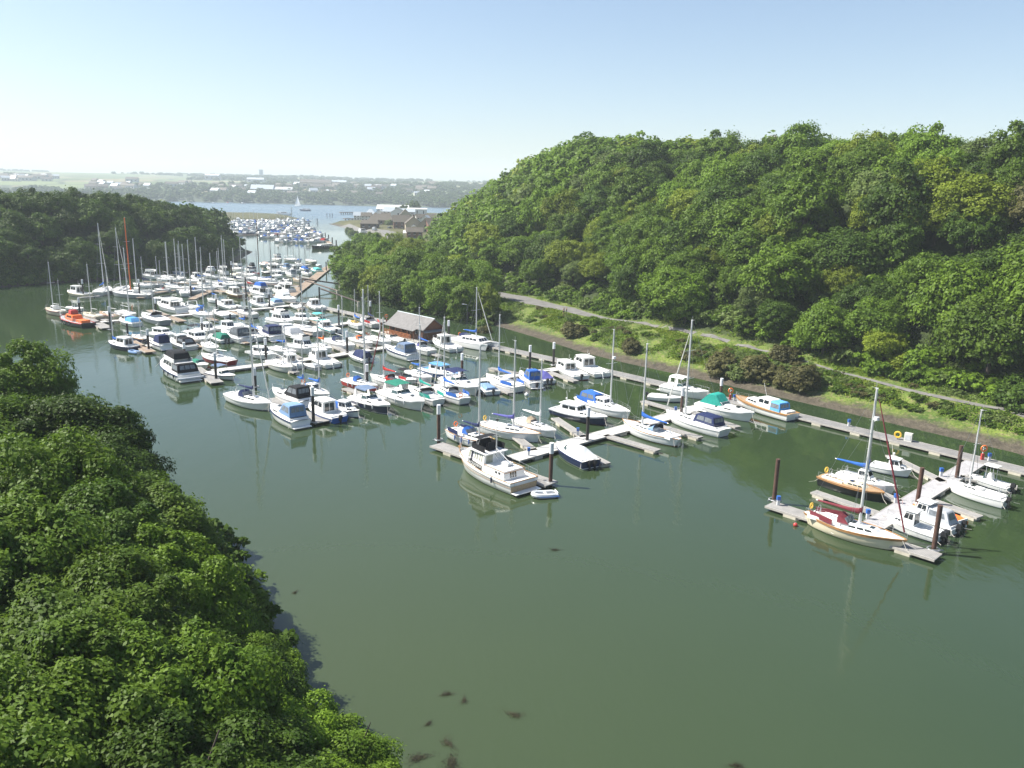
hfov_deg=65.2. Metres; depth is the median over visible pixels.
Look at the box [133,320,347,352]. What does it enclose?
pontoon
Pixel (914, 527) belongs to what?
pilothouse boat
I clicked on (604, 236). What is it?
broadleaf tree
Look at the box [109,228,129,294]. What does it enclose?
sailing yacht
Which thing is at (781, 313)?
broadleaf tree
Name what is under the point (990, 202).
broadleaf tree
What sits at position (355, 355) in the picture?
day boat
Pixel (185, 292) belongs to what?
sailing yacht
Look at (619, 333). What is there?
rough grass
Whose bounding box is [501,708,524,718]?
seaweed
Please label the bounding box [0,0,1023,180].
sky
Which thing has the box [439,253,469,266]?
broadleaf tree
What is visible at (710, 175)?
broadleaf tree
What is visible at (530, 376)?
motor cruiser
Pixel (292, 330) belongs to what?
pilothouse boat
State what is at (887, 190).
broadleaf tree
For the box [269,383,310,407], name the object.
motor cruiser
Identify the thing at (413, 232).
house
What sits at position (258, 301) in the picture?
pilothouse boat
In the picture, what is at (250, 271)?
flybridge cruiser
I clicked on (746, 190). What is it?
broadleaf tree
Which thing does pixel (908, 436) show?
equipment box
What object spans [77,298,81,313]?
mooring pile
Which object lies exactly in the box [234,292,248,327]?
sailing yacht
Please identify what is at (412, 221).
house
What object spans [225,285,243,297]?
pilothouse boat
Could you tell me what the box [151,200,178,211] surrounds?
broadleaf tree
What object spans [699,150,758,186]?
broadleaf tree
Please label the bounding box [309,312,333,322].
day boat
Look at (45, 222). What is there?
broadleaf tree
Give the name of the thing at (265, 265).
sailing yacht
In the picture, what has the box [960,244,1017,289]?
broadleaf tree
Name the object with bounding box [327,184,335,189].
distant house
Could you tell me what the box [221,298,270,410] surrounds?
sailing yacht
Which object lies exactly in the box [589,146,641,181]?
broadleaf tree
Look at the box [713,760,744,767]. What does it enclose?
seaweed
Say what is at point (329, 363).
pilothouse boat
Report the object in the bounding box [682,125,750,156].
broadleaf tree
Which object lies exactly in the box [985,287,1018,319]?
broadleaf tree
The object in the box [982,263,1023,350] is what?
broadleaf tree
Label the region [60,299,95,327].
workboat
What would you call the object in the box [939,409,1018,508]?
sailing yacht
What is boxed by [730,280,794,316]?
broadleaf tree
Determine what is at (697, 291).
broadleaf tree
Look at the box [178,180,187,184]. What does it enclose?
distant house
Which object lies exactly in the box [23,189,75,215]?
broadleaf tree
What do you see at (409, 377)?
day boat
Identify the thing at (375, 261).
broadleaf tree
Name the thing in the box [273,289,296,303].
motor cruiser
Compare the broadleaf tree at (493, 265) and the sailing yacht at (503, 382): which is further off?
the broadleaf tree at (493, 265)
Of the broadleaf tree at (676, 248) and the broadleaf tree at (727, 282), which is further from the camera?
the broadleaf tree at (676, 248)
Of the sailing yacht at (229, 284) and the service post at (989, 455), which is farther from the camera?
the sailing yacht at (229, 284)
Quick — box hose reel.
[894,431,901,438]
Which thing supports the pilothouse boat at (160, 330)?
on the water
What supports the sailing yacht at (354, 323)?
on the water
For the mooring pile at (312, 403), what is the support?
in the water
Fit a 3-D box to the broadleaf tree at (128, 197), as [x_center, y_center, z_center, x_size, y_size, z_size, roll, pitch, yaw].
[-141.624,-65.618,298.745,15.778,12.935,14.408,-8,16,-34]
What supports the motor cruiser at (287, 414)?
on the water
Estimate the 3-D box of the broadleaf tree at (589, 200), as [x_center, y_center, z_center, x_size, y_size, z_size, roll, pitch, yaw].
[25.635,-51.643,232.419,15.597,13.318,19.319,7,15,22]
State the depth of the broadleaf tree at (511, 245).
228.64 m
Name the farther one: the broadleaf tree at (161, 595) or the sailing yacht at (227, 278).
the sailing yacht at (227, 278)
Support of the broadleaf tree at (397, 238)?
on the ground at (930, 418)
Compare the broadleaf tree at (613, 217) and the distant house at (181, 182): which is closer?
the broadleaf tree at (613, 217)
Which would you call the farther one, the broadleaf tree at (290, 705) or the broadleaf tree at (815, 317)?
the broadleaf tree at (815, 317)
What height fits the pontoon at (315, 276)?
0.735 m
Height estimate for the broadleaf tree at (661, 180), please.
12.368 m
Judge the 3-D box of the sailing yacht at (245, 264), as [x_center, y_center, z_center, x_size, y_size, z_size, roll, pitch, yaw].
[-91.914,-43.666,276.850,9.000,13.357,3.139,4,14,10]
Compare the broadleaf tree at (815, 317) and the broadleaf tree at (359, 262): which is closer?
the broadleaf tree at (815, 317)
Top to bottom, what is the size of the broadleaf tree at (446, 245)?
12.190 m
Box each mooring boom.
[301,279,338,293]
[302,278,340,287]
[320,288,359,306]
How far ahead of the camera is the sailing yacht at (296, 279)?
262.68 m
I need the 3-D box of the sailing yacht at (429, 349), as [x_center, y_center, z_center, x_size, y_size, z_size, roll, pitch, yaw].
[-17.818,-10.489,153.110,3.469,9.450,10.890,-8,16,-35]
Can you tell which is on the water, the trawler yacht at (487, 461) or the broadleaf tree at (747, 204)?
the trawler yacht at (487, 461)
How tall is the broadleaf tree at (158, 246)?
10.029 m
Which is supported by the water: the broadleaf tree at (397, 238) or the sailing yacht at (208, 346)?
the sailing yacht at (208, 346)
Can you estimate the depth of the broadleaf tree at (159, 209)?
306.86 m
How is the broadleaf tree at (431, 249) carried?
on the ground at (930, 418)
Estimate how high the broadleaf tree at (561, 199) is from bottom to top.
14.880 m
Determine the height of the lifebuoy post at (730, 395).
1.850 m
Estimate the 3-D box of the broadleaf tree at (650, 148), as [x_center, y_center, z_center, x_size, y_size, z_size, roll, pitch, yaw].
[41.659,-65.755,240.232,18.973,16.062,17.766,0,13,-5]
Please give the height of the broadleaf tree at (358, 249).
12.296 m
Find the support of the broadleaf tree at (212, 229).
on the ground at (930, 418)
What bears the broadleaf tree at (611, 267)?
on the ground at (930, 418)
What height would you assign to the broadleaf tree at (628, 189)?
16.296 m
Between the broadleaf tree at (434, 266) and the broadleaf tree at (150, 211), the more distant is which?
the broadleaf tree at (150, 211)
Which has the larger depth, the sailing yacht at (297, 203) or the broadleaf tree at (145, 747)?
the sailing yacht at (297, 203)
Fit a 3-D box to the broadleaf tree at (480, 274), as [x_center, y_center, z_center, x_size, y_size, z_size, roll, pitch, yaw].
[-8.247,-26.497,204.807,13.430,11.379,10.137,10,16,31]
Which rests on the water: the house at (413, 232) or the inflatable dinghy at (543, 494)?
the inflatable dinghy at (543, 494)
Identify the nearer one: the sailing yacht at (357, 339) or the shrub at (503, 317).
the sailing yacht at (357, 339)
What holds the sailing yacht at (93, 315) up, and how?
on the water
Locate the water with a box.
[0,201,1023,767]
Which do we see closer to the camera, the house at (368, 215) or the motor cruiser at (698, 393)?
the motor cruiser at (698, 393)
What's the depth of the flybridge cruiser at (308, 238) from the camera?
457.12 m
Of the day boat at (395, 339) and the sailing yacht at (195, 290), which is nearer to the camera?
the day boat at (395, 339)
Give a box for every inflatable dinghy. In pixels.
[128,350,141,353]
[531,489,558,498]
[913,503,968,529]
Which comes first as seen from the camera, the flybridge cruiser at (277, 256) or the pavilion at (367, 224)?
the flybridge cruiser at (277, 256)
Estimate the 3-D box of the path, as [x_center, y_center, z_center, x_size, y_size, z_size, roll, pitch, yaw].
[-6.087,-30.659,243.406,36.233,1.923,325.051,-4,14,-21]
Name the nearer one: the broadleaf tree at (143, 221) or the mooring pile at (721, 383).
the mooring pile at (721, 383)
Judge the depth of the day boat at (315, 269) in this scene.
294.24 m
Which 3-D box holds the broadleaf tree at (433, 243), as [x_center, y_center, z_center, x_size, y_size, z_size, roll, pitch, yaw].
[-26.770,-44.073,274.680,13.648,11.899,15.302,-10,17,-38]
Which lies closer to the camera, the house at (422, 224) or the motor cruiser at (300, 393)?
the motor cruiser at (300, 393)
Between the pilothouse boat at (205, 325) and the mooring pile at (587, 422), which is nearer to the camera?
the mooring pile at (587, 422)
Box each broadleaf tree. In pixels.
[0,190,44,216]
[0,203,10,223]
[0,208,39,239]
[0,226,32,255]
[0,236,17,259]
[0,335,89,405]
[0,387,42,457]
[0,420,148,514]
[0,482,128,634]
[0,559,166,675]
[0,600,185,765]
[0,639,143,767]
[1,386,159,454]
[6,239,51,267]
[13,186,48,216]
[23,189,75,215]
[25,211,64,244]
[27,535,231,652]
[29,245,67,267]
[31,466,190,573]
[47,246,92,279]
[49,418,176,490]
[51,205,89,233]
[52,234,104,259]
[56,197,82,211]
[60,185,96,203]
[68,196,116,231]
[76,613,288,750]
[84,188,127,211]
[86,226,130,252]
[89,191,121,198]
[91,695,252,767]
[101,217,144,256]
[102,210,142,233]
[110,202,134,217]
[121,465,223,549]
[122,193,151,207]
[123,193,154,221]
[130,518,258,639]
[132,202,166,227]
[133,215,161,237]
[138,238,171,264]
[142,239,183,265]
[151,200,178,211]
[153,211,176,230]
[154,206,169,214]
[160,229,194,243]
[164,208,196,229]
[169,225,212,248]
[173,240,197,258]
[176,702,352,767]
[179,203,206,220]
[181,214,209,233]
[192,232,228,260]
[201,218,217,237]
[205,240,235,260]
[209,625,306,709]
[222,627,309,691]
[235,593,264,642]
[255,685,356,752]
[262,638,314,711]
[301,749,367,767]
[313,709,408,767]
[327,254,358,280]
[328,239,352,263]
[338,263,372,294]
[343,255,380,277]
[347,238,373,259]
[351,233,365,243]
[357,262,393,299]
[362,231,387,243]
[362,253,394,270]
[363,236,396,257]
[373,263,419,302]
[380,231,403,243]
[382,245,429,275]
[383,241,429,255]
[394,234,417,247]
[399,270,439,306]
[404,238,428,243]
[405,200,420,207]
[414,238,443,251]
[417,250,449,278]
[421,273,466,315]
[422,245,450,264]
[437,237,466,257]
[438,256,475,281]
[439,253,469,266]
[444,280,487,320]
[459,257,495,280]
[463,259,504,294]
[464,282,502,319]
[467,223,510,255]
[467,242,488,260]
[475,237,509,263]
[481,259,497,272]
[494,212,528,237]
[495,233,536,264]
[513,186,572,232]
[514,232,562,263]
[517,255,561,281]
[527,214,545,230]
[529,235,566,265]
[537,188,588,228]
[540,226,578,241]
[541,235,597,266]
[544,208,594,240]
[559,259,584,285]
[566,172,604,192]
[566,190,600,213]
[575,183,616,218]
[577,256,609,279]
[582,154,635,193]
[582,215,610,243]
[582,227,612,249]
[588,251,610,279]
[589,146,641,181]
[595,205,635,226]
[595,221,641,253]
[600,163,645,187]
[601,240,656,284]
[603,219,664,263]
[604,164,662,213]
[606,250,617,270]
[609,260,655,295]
[617,215,633,224]
[621,138,673,169]
[623,196,665,218]
[624,234,684,273]
[625,199,673,233]
[628,211,677,246]
[629,264,702,318]
[636,172,672,195]
[647,158,672,180]
[651,179,694,210]
[657,217,707,247]
[657,233,697,266]
[658,248,724,287]
[661,163,680,181]
[661,270,714,317]
[664,295,706,324]
[665,186,708,220]
[667,149,685,172]
[671,146,725,177]
[672,158,709,189]
[677,194,751,253]
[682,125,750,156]
[688,176,755,215]
[690,242,731,266]
[692,160,756,203]
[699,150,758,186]
[702,151,726,176]
[703,195,770,244]
[714,260,764,297]
[716,222,786,264]
[728,145,788,186]
[730,139,772,154]
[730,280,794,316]
[731,149,751,160]
[732,238,833,295]
[733,184,764,206]
[741,140,794,153]
[744,209,799,256]
[746,194,767,214]
[752,160,824,200]
[752,296,801,335]
[756,168,822,219]
[759,142,791,174]
[761,163,852,233]
[767,119,823,160]
[769,266,795,287]
[772,157,792,171]
[779,226,825,251]
[785,144,838,178]
[786,297,863,353]
[795,226,886,273]
[800,140,841,169]
[812,138,868,177]
[819,134,834,142]
[819,135,865,146]
[821,263,871,293]
[824,275,898,313]
[826,132,900,194]
[826,164,862,193]
[831,124,896,166]
[838,295,911,340]
[842,152,895,198]
[845,166,902,204]
[845,194,887,231]
[855,157,947,235]
[858,151,916,193]
[861,328,907,361]
[866,131,911,148]
[866,217,925,257]
[874,125,942,140]
[883,252,962,317]
[887,120,963,164]
[887,250,944,306]
[891,154,984,212]
[896,196,968,246]
[901,254,1004,327]
[903,140,986,168]
[927,289,1023,374]
[929,173,1018,224]
[935,211,1014,253]
[943,129,1021,163]
[946,134,972,144]
[950,152,1005,191]
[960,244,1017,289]
[980,117,1023,185]
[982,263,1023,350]
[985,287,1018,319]
[992,155,1023,197]
[993,227,1023,268]
[993,239,1023,290]
[1004,178,1023,222]
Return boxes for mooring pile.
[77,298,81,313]
[107,306,113,330]
[124,323,130,335]
[146,329,151,348]
[189,281,192,297]
[200,317,202,329]
[213,294,218,308]
[213,353,219,378]
[244,277,247,299]
[253,368,258,389]
[262,338,266,361]
[310,386,317,424]
[337,305,341,326]
[344,331,350,351]
[365,364,368,380]
[433,404,443,442]
[460,353,465,376]
[526,345,532,368]
[546,442,556,485]
[550,342,555,366]
[583,407,592,443]
[680,387,684,411]
[720,378,723,392]
[768,458,781,501]
[913,467,924,503]
[927,504,943,551]
[952,445,964,478]
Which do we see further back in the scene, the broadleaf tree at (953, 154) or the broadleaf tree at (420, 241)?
the broadleaf tree at (420, 241)
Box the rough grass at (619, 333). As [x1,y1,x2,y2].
[499,281,1023,434]
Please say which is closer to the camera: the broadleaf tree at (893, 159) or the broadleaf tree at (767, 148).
the broadleaf tree at (893, 159)
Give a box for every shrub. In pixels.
[347,230,358,234]
[383,219,392,224]
[477,326,492,333]
[479,307,506,324]
[560,321,589,337]
[580,315,599,326]
[608,297,631,311]
[621,337,640,353]
[703,349,739,377]
[719,362,751,381]
[731,311,761,332]
[737,354,771,378]
[756,364,787,383]
[768,344,804,361]
[772,370,802,386]
[780,328,816,348]
[783,364,821,391]
[883,352,911,371]
[902,349,944,369]
[929,366,964,387]
[990,373,1023,414]
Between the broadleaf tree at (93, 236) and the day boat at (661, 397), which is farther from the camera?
the broadleaf tree at (93, 236)
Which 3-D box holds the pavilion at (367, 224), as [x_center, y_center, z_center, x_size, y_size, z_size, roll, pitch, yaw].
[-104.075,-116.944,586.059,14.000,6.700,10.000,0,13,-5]
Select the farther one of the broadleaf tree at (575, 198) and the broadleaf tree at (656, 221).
the broadleaf tree at (575, 198)
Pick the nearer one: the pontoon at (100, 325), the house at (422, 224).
the pontoon at (100, 325)
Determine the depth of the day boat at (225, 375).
127.96 m
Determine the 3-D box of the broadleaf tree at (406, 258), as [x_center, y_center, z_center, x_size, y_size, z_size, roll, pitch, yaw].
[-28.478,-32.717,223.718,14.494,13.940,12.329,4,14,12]
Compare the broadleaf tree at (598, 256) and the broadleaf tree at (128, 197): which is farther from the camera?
the broadleaf tree at (128, 197)
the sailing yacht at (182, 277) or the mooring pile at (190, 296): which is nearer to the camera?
the mooring pile at (190, 296)
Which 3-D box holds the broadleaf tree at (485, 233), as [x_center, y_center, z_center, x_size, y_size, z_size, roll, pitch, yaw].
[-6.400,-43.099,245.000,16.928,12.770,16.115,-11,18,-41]
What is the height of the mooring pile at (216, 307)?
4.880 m
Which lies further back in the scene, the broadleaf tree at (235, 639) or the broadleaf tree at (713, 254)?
the broadleaf tree at (713, 254)
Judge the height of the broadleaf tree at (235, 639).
8.612 m
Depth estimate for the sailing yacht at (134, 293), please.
217.25 m
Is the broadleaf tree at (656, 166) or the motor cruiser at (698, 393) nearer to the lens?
the motor cruiser at (698, 393)
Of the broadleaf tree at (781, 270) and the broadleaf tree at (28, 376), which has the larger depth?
the broadleaf tree at (781, 270)
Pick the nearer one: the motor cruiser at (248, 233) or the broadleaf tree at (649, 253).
the broadleaf tree at (649, 253)
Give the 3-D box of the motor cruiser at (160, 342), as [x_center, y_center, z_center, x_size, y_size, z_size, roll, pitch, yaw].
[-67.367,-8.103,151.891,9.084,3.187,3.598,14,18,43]
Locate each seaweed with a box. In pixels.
[401,749,439,765]
[437,747,458,767]
[438,690,453,696]
[441,731,456,749]
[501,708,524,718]
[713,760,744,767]
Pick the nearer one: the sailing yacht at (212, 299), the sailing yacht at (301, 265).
the sailing yacht at (212, 299)
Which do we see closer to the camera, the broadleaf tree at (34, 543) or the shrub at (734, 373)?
the broadleaf tree at (34, 543)
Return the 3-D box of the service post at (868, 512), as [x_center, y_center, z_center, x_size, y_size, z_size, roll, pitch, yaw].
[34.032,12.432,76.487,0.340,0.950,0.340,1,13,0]
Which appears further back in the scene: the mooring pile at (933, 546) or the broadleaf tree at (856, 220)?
the broadleaf tree at (856, 220)
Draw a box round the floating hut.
[378,311,445,342]
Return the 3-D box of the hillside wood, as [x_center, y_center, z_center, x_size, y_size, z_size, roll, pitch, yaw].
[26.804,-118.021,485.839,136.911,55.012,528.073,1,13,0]
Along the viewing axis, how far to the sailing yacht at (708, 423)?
105.39 m
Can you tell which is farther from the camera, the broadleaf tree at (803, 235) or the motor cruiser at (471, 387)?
the broadleaf tree at (803, 235)
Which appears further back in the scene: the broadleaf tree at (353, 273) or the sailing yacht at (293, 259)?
the sailing yacht at (293, 259)
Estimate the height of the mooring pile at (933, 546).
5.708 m
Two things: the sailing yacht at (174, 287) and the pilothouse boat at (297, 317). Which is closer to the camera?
the pilothouse boat at (297, 317)
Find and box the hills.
[0,171,482,207]
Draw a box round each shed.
[204,174,220,179]
[246,177,264,181]
[250,184,273,190]
[273,187,292,191]
[300,179,331,187]
[332,180,346,182]
[376,205,409,210]
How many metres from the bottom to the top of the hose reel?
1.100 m
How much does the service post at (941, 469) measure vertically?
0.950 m
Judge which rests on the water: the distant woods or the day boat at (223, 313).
the day boat at (223, 313)
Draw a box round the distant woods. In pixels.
[0,168,488,206]
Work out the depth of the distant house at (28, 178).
1962.11 m
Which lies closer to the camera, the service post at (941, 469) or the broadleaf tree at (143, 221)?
the service post at (941, 469)
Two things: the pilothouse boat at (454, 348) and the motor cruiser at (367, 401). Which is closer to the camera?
the motor cruiser at (367, 401)
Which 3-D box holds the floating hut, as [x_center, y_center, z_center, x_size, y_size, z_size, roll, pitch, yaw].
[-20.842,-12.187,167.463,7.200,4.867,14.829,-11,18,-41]
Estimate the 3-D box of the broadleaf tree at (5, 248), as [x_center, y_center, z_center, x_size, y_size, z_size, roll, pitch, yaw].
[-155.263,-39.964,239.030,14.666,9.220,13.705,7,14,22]
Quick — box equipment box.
[904,432,913,441]
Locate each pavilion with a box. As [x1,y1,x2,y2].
[360,220,379,228]
[368,213,392,224]
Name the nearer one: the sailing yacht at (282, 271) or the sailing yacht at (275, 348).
the sailing yacht at (275, 348)
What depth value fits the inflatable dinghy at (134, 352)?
145.87 m
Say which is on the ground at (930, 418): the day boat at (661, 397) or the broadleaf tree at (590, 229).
the broadleaf tree at (590, 229)
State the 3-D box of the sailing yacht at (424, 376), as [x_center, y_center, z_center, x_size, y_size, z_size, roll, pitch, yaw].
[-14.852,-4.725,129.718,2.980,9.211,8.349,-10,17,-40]
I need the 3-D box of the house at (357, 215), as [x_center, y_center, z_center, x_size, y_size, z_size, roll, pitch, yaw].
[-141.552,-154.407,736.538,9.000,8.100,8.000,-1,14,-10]
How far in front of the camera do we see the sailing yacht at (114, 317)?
182.27 m
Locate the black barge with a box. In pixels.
[311,243,337,248]
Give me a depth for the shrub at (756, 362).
130.86 m
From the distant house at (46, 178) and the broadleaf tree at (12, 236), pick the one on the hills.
the distant house at (46, 178)
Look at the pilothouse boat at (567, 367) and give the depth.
135.86 m
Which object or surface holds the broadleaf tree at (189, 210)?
on the ground at (930, 418)
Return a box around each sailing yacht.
[43,262,67,315]
[83,262,107,320]
[92,223,111,295]
[99,266,121,319]
[104,288,141,350]
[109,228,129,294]
[112,217,154,298]
[115,248,135,316]
[119,239,154,292]
[131,303,149,343]
[133,260,155,287]
[140,270,171,325]
[150,256,163,287]
[154,264,170,292]
[155,242,182,281]
[159,245,173,277]
[164,239,191,289]
[171,245,183,275]
[175,238,206,293]
[177,241,185,281]
[179,246,189,296]
[185,237,206,282]
[185,260,218,319]
[191,247,217,289]
[198,308,240,366]
[201,302,218,352]
[206,248,228,283]
[207,253,219,302]
[212,236,238,287]
[212,251,226,289]
[220,240,230,280]
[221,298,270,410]
[224,248,246,286]
[234,266,262,318]
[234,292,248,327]
[236,237,248,281]
[236,240,260,276]
[242,245,252,289]
[242,311,266,341]
[243,250,272,292]
[248,220,268,281]
[258,224,268,238]
[259,239,285,285]
[263,238,286,266]
[263,324,299,372]
[267,249,277,280]
[267,310,299,355]
[269,248,288,273]
[283,216,293,242]
[284,207,301,261]
[289,237,310,267]
[293,256,302,282]
[293,276,322,336]
[294,321,336,398]
[295,196,300,205]
[301,248,312,275]
[305,244,316,263]
[312,304,338,352]
[321,297,359,350]
[340,289,380,391]
[346,290,365,329]
[348,297,372,346]
[360,293,378,328]
[365,291,391,345]
[368,318,407,388]
[404,324,449,406]
[404,339,436,383]
[407,307,438,355]
[434,314,475,404]
[445,345,505,448]
[477,340,547,442]
[485,314,529,392]
[511,359,563,437]
[574,329,631,418]
[614,343,685,446]
[658,320,734,437]
[795,386,916,553]
[835,421,904,494]
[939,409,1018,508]
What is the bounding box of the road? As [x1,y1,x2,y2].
[339,224,396,237]
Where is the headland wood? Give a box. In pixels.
[121,196,232,234]
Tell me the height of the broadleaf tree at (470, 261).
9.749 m
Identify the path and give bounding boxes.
[500,292,1023,416]
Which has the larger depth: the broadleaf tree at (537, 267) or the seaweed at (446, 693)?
the broadleaf tree at (537, 267)
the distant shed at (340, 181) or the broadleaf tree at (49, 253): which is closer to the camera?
the broadleaf tree at (49, 253)
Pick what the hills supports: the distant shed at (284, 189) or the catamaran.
the distant shed at (284, 189)
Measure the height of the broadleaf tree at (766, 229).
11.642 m
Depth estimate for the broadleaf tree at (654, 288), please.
164.01 m
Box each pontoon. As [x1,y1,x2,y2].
[79,290,175,297]
[83,317,141,328]
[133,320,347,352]
[143,280,299,285]
[146,303,306,321]
[187,288,275,299]
[198,344,442,383]
[268,367,578,423]
[286,301,387,322]
[290,266,329,296]
[430,400,740,487]
[443,332,1023,476]
[765,454,1017,561]
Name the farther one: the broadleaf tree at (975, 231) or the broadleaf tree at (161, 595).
the broadleaf tree at (975, 231)
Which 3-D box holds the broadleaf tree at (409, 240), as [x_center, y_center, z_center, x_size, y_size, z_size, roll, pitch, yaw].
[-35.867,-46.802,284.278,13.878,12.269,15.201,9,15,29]
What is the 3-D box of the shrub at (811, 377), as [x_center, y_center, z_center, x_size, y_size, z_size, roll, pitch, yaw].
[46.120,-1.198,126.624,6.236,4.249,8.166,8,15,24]
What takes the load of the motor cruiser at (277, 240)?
on the water
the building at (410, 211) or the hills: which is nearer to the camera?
the building at (410, 211)
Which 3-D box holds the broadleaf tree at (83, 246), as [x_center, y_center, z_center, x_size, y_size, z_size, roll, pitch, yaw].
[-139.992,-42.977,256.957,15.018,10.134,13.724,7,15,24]
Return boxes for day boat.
[64,305,85,311]
[183,324,205,333]
[192,358,208,368]
[204,363,239,379]
[208,332,232,343]
[209,309,236,318]
[270,298,284,305]
[290,303,305,309]
[303,363,327,370]
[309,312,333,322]
[311,267,323,272]
[346,349,374,363]
[385,335,412,343]
[395,367,418,383]
[474,380,502,396]
[539,370,557,385]
[547,441,604,470]
[642,392,684,402]
[963,463,1023,493]
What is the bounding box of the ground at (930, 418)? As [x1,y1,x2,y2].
[0,182,1023,629]
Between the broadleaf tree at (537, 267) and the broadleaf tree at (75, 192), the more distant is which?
the broadleaf tree at (75, 192)
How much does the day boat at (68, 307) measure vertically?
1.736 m
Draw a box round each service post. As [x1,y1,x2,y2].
[776,495,780,505]
[866,509,870,518]
[939,467,943,475]
[987,453,991,460]
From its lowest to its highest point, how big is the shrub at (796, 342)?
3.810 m
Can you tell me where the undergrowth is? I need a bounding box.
[0,220,1023,691]
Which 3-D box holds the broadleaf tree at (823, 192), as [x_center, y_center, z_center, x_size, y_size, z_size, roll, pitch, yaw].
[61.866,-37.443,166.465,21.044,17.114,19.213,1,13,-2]
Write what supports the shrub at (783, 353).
on the ground at (930, 418)
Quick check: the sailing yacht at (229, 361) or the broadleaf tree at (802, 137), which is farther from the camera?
the broadleaf tree at (802, 137)
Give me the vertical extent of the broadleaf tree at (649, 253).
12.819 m
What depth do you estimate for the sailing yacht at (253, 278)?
259.64 m
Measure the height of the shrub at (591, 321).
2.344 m
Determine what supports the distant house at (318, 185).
on the hills
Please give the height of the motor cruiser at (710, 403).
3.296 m
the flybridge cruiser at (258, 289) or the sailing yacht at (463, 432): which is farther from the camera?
the flybridge cruiser at (258, 289)
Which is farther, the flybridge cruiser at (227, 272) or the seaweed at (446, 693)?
the flybridge cruiser at (227, 272)
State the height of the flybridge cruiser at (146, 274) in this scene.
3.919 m
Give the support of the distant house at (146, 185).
on the hills
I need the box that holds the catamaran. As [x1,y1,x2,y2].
[451,288,498,350]
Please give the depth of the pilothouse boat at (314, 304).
204.86 m
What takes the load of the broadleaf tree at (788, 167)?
on the ground at (930, 418)
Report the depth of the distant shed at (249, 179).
2419.53 m
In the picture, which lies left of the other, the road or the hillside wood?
the road
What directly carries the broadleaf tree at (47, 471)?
on the ground at (930, 418)
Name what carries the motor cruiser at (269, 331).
on the water
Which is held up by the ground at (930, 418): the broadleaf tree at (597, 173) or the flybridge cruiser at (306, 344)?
the broadleaf tree at (597, 173)
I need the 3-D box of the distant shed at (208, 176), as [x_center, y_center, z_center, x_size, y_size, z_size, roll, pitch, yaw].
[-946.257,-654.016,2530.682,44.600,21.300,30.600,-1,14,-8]
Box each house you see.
[0,175,9,180]
[21,175,35,180]
[32,174,46,178]
[41,177,52,180]
[86,184,96,188]
[96,184,107,188]
[124,183,137,188]
[125,177,138,181]
[143,183,151,188]
[165,181,177,186]
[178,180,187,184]
[308,188,317,192]
[310,184,323,187]
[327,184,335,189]
[353,212,360,219]
[361,212,371,219]
[371,185,381,189]
[392,215,410,228]
[399,209,411,216]
[402,188,412,192]
[403,227,422,238]
[404,215,420,227]
[414,214,425,221]
[418,219,425,231]
[425,218,436,231]
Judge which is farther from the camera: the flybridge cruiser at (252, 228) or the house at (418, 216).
the house at (418, 216)
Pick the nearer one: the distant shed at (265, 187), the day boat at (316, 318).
the day boat at (316, 318)
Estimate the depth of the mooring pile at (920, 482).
80.44 m
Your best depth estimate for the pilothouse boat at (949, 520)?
75.15 m
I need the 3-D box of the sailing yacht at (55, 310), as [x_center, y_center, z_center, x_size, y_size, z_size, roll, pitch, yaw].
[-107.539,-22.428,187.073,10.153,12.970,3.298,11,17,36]
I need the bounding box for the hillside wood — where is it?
[423,126,832,260]
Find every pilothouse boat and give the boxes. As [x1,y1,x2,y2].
[67,285,92,296]
[119,312,146,326]
[145,324,175,337]
[165,279,176,285]
[169,328,198,350]
[187,327,208,344]
[191,272,204,278]
[194,319,214,334]
[197,274,210,285]
[213,319,237,331]
[217,297,242,309]
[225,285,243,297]
[245,342,282,359]
[250,296,274,307]
[272,267,282,278]
[272,284,281,293]
[277,321,305,338]
[279,347,305,369]
[290,265,300,272]
[290,310,309,324]
[306,342,340,368]
[307,298,326,310]
[308,395,353,423]
[317,318,341,333]
[335,390,367,417]
[418,355,462,377]
[430,332,464,352]
[547,397,616,425]
[550,354,591,380]
[574,353,610,378]
[869,448,917,478]
[875,499,954,544]
[894,490,971,537]
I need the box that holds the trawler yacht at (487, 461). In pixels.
[458,419,540,495]
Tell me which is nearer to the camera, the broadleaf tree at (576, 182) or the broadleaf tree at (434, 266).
the broadleaf tree at (434, 266)
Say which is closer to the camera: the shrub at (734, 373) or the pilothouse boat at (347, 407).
the pilothouse boat at (347, 407)
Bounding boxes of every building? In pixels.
[382,207,394,212]
[391,207,402,215]
[401,208,415,214]
[410,208,426,213]
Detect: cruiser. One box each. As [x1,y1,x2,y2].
[142,268,159,279]
[149,334,176,350]
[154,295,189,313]
[155,349,203,382]
[181,300,199,309]
[202,266,218,278]
[218,265,229,274]
[219,326,252,343]
[232,262,243,271]
[243,231,255,234]
[243,268,255,276]
[247,262,255,269]
[248,225,254,230]
[249,282,272,297]
[255,323,287,341]
[262,399,315,429]
[264,309,294,324]
[266,261,278,271]
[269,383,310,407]
[272,254,281,262]
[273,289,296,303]
[275,238,284,242]
[276,212,290,214]
[279,280,295,292]
[280,263,289,269]
[285,269,297,277]
[286,333,314,354]
[287,229,296,234]
[292,222,300,227]
[303,235,311,242]
[309,239,320,242]
[347,384,399,413]
[375,379,433,410]
[380,341,423,360]
[437,367,486,395]
[518,367,547,389]
[657,374,708,398]
[693,392,761,422]
[735,384,799,421]
[809,467,892,503]
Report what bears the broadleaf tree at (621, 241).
on the ground at (930, 418)
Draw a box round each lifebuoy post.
[728,388,733,399]
[980,445,987,459]
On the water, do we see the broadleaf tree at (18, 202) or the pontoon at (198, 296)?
the pontoon at (198, 296)

